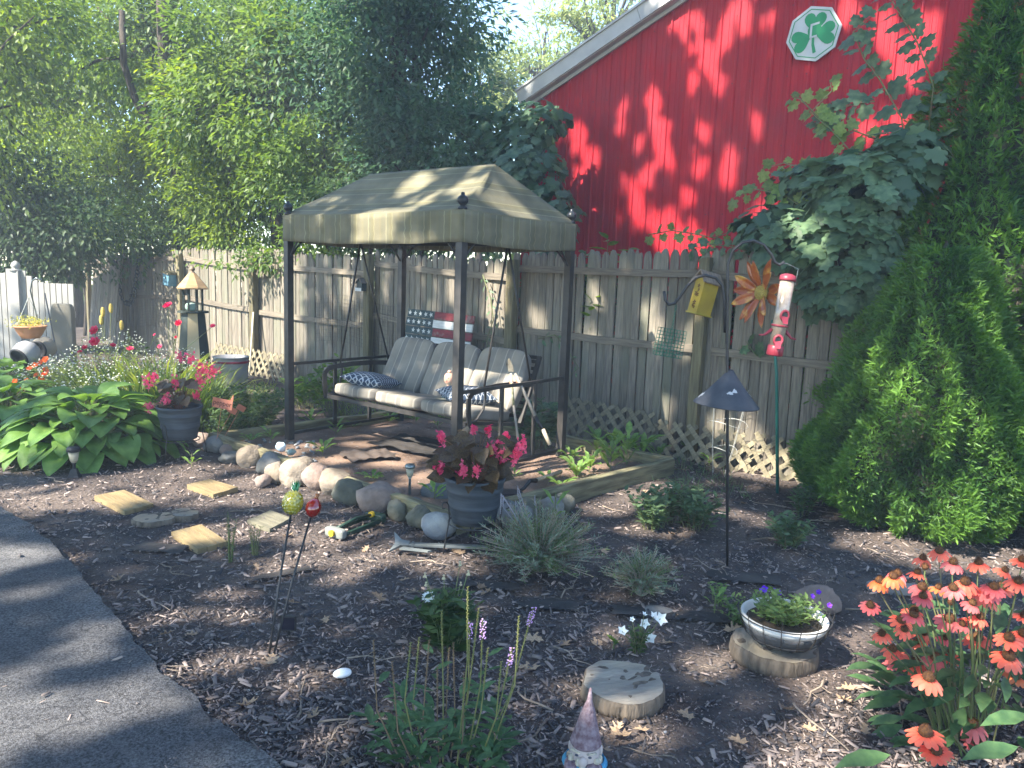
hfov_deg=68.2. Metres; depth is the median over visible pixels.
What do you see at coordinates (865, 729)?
fallen leaf
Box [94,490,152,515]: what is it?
stepping paver
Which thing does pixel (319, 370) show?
garden shrub
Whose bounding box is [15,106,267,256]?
shrub
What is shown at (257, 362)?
lattice panel
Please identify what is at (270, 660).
fallen leaf
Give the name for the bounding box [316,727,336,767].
twig
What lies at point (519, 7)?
sky
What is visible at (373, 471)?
weed
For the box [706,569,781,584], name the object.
weed fabric
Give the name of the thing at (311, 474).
stone
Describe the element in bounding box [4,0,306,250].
tree
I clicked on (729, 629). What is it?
fallen leaf
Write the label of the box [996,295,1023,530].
arborvitae
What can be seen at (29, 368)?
orange flowers
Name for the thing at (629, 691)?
log slice
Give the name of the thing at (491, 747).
veronica plant
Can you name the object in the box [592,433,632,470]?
weed
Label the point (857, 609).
twig
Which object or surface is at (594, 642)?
fallen leaf
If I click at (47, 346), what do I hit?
round pot
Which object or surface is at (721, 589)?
weed
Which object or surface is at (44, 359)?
orange flowers
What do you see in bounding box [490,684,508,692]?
fallen leaf
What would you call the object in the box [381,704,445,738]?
twig
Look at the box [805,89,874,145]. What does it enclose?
vine tendril
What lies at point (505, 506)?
stone
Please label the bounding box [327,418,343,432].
weed
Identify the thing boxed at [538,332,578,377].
vine tendril
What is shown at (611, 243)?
young bush
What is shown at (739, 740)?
fallen leaf
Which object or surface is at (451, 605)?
daisy plant
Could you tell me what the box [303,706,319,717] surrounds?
fallen leaf
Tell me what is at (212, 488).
stepping paver
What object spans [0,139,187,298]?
shrub
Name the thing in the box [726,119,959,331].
grape vine
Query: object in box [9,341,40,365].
round pot
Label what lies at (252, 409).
dark bush
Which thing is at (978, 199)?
arborvitae
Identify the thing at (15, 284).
white vinyl fence
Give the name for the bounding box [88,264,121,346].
leaning slat panel
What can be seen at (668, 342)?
suet cage
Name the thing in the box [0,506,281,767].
driveway
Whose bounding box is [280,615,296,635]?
solar panel stake
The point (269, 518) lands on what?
stepping paver
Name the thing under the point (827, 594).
garden rock
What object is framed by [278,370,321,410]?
garden shrub
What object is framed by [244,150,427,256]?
shrub
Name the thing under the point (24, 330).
hanging basket
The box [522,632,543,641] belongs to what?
fallen leaf
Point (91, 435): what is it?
hosta
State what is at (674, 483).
perennial
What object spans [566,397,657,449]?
lattice panel
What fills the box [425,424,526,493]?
begonia
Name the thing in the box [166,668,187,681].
twig
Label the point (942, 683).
coneflower plant
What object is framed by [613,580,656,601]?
twig
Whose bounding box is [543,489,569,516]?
weed
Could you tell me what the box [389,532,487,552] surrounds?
garden tool
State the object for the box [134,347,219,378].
white flowered plant
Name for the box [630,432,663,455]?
weed
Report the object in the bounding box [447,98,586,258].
barn vine
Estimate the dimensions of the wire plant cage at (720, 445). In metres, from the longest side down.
0.791 x 0.404 x 0.404 m
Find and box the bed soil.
[241,418,675,508]
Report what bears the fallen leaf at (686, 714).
on the ground
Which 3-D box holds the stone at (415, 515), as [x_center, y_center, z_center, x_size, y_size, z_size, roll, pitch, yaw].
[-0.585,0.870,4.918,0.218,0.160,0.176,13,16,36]
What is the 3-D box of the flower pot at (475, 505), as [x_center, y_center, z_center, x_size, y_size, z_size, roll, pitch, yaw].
[-0.227,0.691,4.569,0.376,0.285,0.376,-2,9,-28]
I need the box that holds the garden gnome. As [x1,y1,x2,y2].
[562,688,607,767]
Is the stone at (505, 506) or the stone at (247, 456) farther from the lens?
the stone at (247, 456)
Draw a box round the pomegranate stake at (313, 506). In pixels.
[273,494,321,653]
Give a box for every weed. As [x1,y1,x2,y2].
[183,450,200,467]
[239,433,261,440]
[258,425,279,441]
[299,408,322,419]
[306,437,335,454]
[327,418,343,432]
[353,469,384,478]
[381,412,397,420]
[417,480,445,498]
[538,470,559,476]
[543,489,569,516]
[546,476,577,483]
[556,445,582,460]
[560,455,594,476]
[576,448,602,472]
[583,424,609,455]
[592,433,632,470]
[599,427,631,443]
[606,421,644,464]
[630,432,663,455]
[646,443,670,453]
[700,452,721,464]
[703,585,726,612]
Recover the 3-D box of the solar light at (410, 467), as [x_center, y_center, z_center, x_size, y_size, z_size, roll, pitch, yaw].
[-0.739,0.703,5.468,0.078,0.255,0.078,2,8,0]
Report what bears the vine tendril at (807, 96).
attached to the grape vine at (839, 240)
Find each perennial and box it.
[621,484,685,531]
[647,478,698,524]
[664,483,730,531]
[764,510,815,549]
[787,483,824,515]
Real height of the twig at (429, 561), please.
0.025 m
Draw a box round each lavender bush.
[466,486,609,582]
[598,544,682,596]
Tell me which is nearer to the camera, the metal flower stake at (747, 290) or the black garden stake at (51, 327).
the metal flower stake at (747, 290)
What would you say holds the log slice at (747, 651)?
on the ground
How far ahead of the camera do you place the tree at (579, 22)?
19.40 m
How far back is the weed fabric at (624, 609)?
3.77 m
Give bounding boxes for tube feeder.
[759,263,797,356]
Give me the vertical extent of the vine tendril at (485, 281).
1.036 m
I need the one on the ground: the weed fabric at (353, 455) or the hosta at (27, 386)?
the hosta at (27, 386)
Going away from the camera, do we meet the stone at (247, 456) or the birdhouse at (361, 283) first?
the stone at (247, 456)
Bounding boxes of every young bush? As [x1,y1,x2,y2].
[575,250,595,394]
[576,232,649,329]
[665,248,717,330]
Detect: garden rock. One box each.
[645,605,676,619]
[791,584,841,614]
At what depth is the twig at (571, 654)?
3.33 m
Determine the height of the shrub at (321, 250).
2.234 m
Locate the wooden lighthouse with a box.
[176,265,212,384]
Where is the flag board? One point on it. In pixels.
(418, 321)
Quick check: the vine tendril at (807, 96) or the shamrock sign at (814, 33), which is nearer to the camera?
the vine tendril at (807, 96)
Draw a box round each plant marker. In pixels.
[216,407,237,438]
[226,404,245,433]
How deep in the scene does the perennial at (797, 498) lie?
5.49 m
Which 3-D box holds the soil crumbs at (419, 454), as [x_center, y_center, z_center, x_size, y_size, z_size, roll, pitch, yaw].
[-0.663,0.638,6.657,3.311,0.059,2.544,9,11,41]
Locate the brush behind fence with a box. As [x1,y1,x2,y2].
[484,272,829,447]
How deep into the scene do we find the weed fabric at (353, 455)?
6.45 m
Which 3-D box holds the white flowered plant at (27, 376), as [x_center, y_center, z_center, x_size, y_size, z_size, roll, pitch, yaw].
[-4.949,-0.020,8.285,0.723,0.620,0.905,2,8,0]
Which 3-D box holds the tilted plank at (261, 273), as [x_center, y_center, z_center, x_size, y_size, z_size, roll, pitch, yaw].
[-3.903,-1.734,11.362,0.640,0.085,0.020,31,24,33]
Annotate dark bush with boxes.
[200,381,300,428]
[200,405,257,433]
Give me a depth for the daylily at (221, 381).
8.47 m
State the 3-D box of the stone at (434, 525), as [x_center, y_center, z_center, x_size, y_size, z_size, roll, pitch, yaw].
[-0.453,0.898,4.767,0.252,0.191,0.198,-6,13,21]
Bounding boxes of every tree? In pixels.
[0,0,154,242]
[0,0,166,326]
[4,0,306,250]
[118,39,315,249]
[131,0,387,250]
[226,0,528,259]
[258,0,461,286]
[427,9,533,263]
[439,0,591,130]
[511,0,640,71]
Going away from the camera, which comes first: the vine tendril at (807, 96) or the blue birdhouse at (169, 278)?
the vine tendril at (807, 96)
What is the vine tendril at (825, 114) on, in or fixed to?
attached to the grape vine at (839, 240)
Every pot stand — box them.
[160,420,209,462]
[441,501,509,554]
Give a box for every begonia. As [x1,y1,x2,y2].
[141,349,220,413]
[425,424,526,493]
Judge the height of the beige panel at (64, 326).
1.000 m
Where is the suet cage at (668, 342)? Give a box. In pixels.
[653,305,686,358]
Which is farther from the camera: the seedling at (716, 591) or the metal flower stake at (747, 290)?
the metal flower stake at (747, 290)
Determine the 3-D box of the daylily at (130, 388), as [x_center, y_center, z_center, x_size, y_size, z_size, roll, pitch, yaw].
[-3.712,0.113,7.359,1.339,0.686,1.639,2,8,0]
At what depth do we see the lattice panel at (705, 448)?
6.91 m
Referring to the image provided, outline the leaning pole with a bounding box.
[249,312,253,375]
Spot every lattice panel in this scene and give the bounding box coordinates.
[211,342,283,381]
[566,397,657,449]
[653,419,754,472]
[744,431,823,482]
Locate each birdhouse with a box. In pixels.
[160,263,176,285]
[355,278,366,290]
[685,262,722,317]
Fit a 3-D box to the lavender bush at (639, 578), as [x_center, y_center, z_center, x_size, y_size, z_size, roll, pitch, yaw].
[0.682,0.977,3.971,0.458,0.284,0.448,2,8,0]
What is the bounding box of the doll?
[443,370,451,397]
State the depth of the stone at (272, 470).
5.78 m
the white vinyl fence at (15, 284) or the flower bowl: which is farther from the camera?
the white vinyl fence at (15, 284)
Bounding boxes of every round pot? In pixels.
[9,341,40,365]
[32,337,56,358]
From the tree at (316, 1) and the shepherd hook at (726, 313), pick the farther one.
the tree at (316, 1)
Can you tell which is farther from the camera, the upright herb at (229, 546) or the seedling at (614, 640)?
the upright herb at (229, 546)
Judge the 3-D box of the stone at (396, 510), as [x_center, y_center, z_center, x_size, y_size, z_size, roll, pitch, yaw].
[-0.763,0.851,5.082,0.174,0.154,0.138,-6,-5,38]
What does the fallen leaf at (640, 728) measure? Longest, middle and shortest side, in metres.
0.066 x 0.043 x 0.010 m
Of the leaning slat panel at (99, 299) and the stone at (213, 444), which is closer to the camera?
the stone at (213, 444)
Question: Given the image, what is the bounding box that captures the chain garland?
[113,255,141,306]
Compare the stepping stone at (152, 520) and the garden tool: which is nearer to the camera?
the garden tool
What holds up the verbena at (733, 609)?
on the ground
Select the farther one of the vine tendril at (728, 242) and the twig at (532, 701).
the vine tendril at (728, 242)
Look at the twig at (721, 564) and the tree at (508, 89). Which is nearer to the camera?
the twig at (721, 564)
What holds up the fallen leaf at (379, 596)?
on the ground
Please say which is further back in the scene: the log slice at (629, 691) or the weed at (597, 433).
the weed at (597, 433)
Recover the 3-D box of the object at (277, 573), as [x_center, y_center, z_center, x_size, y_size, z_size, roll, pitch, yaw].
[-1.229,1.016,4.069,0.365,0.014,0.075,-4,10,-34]
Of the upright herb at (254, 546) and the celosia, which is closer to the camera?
the upright herb at (254, 546)
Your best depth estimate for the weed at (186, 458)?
6.01 m
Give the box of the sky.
[1,0,637,291]
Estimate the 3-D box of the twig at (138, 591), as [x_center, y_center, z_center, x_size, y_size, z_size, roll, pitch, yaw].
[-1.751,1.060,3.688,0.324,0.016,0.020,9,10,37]
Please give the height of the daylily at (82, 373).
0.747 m
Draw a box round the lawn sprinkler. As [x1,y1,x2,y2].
[325,511,385,539]
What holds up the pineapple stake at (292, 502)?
on the ground
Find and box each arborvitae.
[785,240,1023,545]
[789,0,1023,431]
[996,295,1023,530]
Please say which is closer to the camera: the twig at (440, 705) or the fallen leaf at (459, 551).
the twig at (440, 705)
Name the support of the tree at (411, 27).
on the ground
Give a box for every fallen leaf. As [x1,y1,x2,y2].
[110,574,123,580]
[233,697,256,706]
[264,653,279,663]
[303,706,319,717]
[321,615,331,622]
[339,757,352,765]
[371,591,385,600]
[451,548,464,554]
[477,582,485,588]
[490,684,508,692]
[518,661,539,669]
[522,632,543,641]
[555,640,569,645]
[591,637,602,645]
[608,727,631,735]
[610,721,623,730]
[633,725,649,730]
[677,709,695,719]
[723,621,740,631]
[728,734,748,743]
[778,701,794,709]
[802,722,817,730]
[836,694,852,701]
[841,681,855,689]
[859,722,871,733]
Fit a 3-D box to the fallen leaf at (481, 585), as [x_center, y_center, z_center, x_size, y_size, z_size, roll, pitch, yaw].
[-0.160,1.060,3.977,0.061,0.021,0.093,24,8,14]
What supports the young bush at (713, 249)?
on the ground
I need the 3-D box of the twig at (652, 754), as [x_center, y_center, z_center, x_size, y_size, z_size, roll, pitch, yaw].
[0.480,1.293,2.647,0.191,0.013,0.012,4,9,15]
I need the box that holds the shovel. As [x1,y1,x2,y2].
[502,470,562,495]
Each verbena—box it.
[713,585,780,626]
[750,586,831,626]
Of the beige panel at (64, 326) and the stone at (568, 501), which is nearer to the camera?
the stone at (568, 501)
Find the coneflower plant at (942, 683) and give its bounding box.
[835,545,1023,767]
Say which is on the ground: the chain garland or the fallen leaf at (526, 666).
the fallen leaf at (526, 666)
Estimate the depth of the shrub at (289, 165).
11.08 m
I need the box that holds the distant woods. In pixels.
[0,28,520,315]
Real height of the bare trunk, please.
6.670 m
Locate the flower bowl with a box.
[737,586,834,653]
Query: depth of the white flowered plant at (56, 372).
7.71 m
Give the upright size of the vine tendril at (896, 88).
1.294 m
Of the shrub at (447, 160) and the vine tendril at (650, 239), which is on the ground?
the shrub at (447, 160)
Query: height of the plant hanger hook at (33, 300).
1.458 m
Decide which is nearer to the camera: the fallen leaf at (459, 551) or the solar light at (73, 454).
the fallen leaf at (459, 551)
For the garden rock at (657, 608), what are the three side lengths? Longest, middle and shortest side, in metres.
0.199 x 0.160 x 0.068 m
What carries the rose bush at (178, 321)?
on the ground
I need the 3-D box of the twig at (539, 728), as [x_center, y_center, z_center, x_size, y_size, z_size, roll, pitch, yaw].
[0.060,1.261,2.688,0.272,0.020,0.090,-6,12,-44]
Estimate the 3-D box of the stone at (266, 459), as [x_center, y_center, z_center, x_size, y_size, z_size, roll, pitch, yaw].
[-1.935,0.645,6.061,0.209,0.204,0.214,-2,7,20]
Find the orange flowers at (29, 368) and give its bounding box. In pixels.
[12,366,44,423]
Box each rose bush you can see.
[76,325,117,381]
[118,324,215,376]
[153,302,180,376]
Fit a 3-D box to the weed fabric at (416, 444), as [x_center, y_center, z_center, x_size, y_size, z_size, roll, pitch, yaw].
[-0.775,0.551,6.909,0.995,0.040,0.585,7,9,28]
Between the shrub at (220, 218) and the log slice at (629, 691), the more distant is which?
the shrub at (220, 218)
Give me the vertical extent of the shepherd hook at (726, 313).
1.989 m
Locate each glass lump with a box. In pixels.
[275,442,285,451]
[287,449,296,455]
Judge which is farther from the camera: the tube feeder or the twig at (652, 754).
the tube feeder
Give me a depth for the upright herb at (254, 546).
4.32 m
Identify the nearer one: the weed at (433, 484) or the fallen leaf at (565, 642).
the fallen leaf at (565, 642)
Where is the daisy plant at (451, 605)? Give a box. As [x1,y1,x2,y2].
[405,561,484,651]
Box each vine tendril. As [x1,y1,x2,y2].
[481,275,497,346]
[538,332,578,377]
[644,222,735,247]
[687,237,746,260]
[727,179,808,211]
[739,333,764,357]
[757,156,836,182]
[785,87,881,146]
[805,73,866,154]
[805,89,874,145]
[837,4,921,132]
[872,0,957,142]
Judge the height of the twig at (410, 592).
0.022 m
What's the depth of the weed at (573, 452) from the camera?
6.66 m
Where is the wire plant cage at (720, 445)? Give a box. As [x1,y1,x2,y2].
[708,390,751,476]
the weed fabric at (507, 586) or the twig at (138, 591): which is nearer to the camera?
the twig at (138, 591)
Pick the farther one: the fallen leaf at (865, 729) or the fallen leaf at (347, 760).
the fallen leaf at (865, 729)
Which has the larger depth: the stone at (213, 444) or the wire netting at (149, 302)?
the wire netting at (149, 302)
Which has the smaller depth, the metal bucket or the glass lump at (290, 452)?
the glass lump at (290, 452)
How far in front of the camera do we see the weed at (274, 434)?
6.96 m
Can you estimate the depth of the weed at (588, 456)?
6.25 m
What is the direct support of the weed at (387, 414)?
on the bed soil
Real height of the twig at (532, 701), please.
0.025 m
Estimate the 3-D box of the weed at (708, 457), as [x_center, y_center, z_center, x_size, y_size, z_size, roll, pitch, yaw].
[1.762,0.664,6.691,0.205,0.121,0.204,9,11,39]
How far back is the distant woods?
22.29 m
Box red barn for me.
[515,0,1023,419]
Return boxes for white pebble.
[333,668,351,677]
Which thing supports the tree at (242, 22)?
on the ground
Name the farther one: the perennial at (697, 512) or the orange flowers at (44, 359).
the orange flowers at (44, 359)
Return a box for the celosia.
[99,303,123,364]
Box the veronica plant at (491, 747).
[348,586,536,767]
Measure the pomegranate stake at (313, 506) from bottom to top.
0.668 m
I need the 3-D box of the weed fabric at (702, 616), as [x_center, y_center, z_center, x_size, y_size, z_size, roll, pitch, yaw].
[0.954,1.157,3.761,0.274,0.010,0.111,3,8,6]
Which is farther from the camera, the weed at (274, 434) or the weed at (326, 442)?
the weed at (274, 434)
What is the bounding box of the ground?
[0,310,1023,767]
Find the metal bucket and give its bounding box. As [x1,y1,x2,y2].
[212,354,249,406]
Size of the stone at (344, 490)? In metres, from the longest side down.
0.299 x 0.215 x 0.198 m
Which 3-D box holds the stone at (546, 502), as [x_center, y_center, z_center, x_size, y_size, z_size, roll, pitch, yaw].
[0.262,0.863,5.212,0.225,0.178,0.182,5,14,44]
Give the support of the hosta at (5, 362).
on the ground
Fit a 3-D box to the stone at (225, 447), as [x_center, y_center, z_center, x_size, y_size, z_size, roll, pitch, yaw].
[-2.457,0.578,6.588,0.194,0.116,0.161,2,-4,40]
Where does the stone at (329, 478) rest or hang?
on the ground
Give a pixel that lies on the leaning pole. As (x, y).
(251, 342)
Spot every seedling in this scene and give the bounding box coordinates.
[607,634,619,648]
[707,581,729,606]
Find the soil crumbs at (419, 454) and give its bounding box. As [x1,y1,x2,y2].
[251,418,638,505]
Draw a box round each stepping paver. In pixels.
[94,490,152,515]
[171,524,226,553]
[187,479,237,498]
[247,510,288,532]
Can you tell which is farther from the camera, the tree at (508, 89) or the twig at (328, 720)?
the tree at (508, 89)
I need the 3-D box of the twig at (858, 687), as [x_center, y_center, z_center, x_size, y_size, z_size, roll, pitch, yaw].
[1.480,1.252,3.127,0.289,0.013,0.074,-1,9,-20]
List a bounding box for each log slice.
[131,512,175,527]
[171,508,199,522]
[580,660,664,720]
[729,626,818,678]
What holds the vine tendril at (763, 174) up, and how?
attached to the grape vine at (839, 240)
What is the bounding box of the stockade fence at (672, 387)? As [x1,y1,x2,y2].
[84,247,1023,524]
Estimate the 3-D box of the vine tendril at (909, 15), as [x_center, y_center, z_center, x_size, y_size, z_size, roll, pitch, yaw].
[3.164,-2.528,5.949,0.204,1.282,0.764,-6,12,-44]
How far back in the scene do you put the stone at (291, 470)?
5.71 m
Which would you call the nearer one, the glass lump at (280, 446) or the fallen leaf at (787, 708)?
the fallen leaf at (787, 708)
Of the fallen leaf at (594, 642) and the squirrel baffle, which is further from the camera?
the squirrel baffle
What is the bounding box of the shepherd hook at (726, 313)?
[663,239,784,565]
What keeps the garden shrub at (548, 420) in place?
on the bed soil
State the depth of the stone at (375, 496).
5.14 m
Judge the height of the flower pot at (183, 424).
0.285 m
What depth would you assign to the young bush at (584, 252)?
8.28 m
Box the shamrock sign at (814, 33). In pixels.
[786,6,841,61]
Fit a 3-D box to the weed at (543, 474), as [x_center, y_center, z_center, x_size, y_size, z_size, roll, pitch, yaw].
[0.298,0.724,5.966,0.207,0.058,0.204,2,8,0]
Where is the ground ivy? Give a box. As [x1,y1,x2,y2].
[494,435,751,499]
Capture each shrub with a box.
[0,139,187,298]
[0,177,169,335]
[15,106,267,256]
[97,164,270,268]
[130,124,296,269]
[185,241,384,282]
[197,75,383,254]
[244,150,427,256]
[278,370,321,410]
[298,353,367,416]
[317,69,509,262]
[509,397,568,448]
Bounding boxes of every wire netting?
[138,276,177,334]
[315,294,394,354]
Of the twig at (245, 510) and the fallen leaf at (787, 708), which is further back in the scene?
the twig at (245, 510)
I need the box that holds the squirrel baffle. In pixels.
[693,369,758,411]
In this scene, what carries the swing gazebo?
on the bed soil
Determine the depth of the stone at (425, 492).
5.42 m
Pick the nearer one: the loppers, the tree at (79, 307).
the loppers
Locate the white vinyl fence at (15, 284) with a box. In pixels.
[0,261,77,372]
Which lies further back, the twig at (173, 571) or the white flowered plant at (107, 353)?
the white flowered plant at (107, 353)
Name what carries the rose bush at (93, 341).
on the ground
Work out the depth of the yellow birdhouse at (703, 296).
6.64 m
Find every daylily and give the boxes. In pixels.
[33,349,175,410]
[47,360,206,436]
[74,348,240,408]
[121,363,244,432]
[165,356,260,411]
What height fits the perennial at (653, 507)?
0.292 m
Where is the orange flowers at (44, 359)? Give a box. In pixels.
[32,356,48,392]
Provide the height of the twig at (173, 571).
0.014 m
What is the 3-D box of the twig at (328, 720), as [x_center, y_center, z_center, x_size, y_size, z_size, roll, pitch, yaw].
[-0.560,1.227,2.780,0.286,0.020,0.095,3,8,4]
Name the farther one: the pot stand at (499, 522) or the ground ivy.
the ground ivy
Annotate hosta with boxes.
[0,357,58,405]
[0,375,69,442]
[0,381,188,475]
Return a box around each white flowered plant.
[11,353,91,388]
[27,349,126,407]
[52,372,140,421]
[66,328,155,379]
[85,353,188,382]
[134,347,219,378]
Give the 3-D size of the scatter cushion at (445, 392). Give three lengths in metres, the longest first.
0.440 x 0.440 x 0.151 m
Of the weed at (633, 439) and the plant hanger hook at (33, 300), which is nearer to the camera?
the weed at (633, 439)
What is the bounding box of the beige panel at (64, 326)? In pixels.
[50,303,76,375]
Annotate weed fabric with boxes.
[130,542,188,552]
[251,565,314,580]
[339,448,395,461]
[367,433,483,454]
[455,578,523,590]
[516,597,580,609]
[611,605,673,618]
[676,610,731,622]
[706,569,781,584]
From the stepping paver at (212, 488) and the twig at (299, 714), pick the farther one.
the stepping paver at (212, 488)
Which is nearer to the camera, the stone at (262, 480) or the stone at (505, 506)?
the stone at (505, 506)
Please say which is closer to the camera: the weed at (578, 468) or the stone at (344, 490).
the stone at (344, 490)
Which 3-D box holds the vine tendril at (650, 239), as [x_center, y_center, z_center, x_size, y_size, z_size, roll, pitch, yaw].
[1.631,-1.380,6.984,0.908,0.242,0.085,8,10,36]
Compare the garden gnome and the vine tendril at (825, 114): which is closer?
the garden gnome
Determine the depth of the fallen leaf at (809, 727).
2.81 m
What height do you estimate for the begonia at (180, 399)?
0.544 m
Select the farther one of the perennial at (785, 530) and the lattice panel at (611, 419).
the lattice panel at (611, 419)
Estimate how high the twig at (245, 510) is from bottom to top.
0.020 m
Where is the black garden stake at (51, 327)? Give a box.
[44,293,62,378]
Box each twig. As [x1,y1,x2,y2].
[137,590,169,610]
[160,563,191,576]
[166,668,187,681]
[230,508,263,511]
[296,676,305,717]
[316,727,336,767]
[318,710,387,722]
[331,715,351,736]
[347,649,404,659]
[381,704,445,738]
[395,589,425,597]
[410,559,447,564]
[420,688,459,696]
[497,678,553,710]
[507,719,546,750]
[553,646,590,664]
[559,578,577,597]
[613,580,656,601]
[622,746,676,758]
[689,664,725,671]
[715,558,731,574]
[792,702,849,750]
[803,677,830,704]
[836,683,889,691]
[845,608,888,612]
[867,548,896,561]
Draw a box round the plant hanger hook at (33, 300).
[30,277,41,365]
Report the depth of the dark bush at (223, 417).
7.01 m
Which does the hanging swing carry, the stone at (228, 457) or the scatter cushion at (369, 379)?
the scatter cushion at (369, 379)
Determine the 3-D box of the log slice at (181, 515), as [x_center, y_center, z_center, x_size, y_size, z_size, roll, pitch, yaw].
[-2.134,0.865,4.926,0.208,0.067,0.168,10,11,42]
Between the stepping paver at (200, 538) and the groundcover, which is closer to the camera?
the stepping paver at (200, 538)
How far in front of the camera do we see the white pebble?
3.07 m
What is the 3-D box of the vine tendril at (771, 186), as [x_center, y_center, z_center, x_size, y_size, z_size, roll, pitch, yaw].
[2.204,-1.577,6.432,0.782,0.342,0.115,9,11,40]
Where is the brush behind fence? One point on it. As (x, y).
(733, 312)
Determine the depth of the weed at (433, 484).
5.38 m
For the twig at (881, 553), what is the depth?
4.71 m
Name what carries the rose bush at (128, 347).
on the ground
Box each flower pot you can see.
[155,402,203,440]
[444,469,505,527]
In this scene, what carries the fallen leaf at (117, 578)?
on the ground
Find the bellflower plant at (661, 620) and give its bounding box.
[618,611,666,653]
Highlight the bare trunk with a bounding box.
[118,0,186,250]
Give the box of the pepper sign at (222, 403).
[212,395,233,435]
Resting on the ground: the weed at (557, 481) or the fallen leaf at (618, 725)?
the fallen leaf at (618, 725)
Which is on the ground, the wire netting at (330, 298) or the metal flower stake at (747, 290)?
the metal flower stake at (747, 290)
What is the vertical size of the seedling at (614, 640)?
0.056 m
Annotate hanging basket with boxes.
[3,297,56,338]
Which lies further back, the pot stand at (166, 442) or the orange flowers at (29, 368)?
the orange flowers at (29, 368)
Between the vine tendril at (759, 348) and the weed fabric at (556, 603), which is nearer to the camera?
the weed fabric at (556, 603)
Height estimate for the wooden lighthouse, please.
1.622 m
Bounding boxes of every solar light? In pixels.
[66,446,80,477]
[405,463,414,494]
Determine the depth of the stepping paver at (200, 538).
4.50 m
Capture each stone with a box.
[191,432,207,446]
[202,435,222,452]
[218,451,236,463]
[219,444,232,453]
[236,445,260,468]
[254,474,271,488]
[255,451,280,473]
[264,461,281,483]
[279,456,314,487]
[301,462,327,490]
[319,468,351,495]
[331,478,363,505]
[356,480,400,512]
[387,499,406,521]
[405,504,430,528]
[420,482,447,498]
[421,511,455,539]
[494,499,533,527]
[516,496,542,521]
[540,496,563,520]
[554,493,575,513]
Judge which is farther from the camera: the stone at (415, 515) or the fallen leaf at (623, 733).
the stone at (415, 515)
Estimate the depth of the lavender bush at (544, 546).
4.17 m
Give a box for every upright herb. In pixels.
[223,511,238,562]
[245,524,263,555]
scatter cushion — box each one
[339,371,401,388]
[436,385,497,404]
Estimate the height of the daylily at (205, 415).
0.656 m
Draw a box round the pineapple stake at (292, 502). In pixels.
[268,480,303,655]
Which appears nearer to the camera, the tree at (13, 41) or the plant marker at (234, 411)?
the plant marker at (234, 411)
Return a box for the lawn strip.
[249,385,584,437]
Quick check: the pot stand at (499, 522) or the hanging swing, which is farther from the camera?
the hanging swing
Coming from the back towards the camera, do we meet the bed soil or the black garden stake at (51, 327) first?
the black garden stake at (51, 327)
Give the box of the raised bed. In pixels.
[208,411,674,534]
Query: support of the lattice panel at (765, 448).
attached to the stockade fence at (672, 387)
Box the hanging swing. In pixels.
[322,244,541,427]
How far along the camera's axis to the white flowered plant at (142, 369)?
7.90 m
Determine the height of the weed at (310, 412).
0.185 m
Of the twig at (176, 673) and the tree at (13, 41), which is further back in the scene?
the tree at (13, 41)
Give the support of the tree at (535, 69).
on the ground
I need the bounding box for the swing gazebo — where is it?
[283,164,576,462]
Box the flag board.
[405,308,474,343]
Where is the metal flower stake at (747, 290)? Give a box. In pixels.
[731,259,778,493]
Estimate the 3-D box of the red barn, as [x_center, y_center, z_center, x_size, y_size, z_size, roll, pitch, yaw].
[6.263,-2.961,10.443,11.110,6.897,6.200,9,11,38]
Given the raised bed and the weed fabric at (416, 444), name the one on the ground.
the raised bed
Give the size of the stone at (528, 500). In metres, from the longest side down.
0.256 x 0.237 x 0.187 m
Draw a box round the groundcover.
[20,372,275,432]
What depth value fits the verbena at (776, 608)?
3.30 m
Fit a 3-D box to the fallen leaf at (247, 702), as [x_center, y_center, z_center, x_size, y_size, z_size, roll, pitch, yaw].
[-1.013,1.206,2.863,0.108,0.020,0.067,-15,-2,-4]
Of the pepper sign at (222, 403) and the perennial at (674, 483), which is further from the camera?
the pepper sign at (222, 403)
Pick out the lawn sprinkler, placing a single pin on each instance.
(340, 532)
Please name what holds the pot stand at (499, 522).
on the ground
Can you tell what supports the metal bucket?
on the ground
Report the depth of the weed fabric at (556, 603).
3.83 m
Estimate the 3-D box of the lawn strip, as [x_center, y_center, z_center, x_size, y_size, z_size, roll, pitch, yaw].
[-1.281,0.359,8.639,5.167,0.170,1.020,9,10,37]
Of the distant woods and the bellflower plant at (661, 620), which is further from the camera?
the distant woods
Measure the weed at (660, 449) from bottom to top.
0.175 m
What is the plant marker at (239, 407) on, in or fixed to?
on the raised bed
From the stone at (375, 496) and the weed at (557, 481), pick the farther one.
the weed at (557, 481)
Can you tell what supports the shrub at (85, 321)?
on the ground

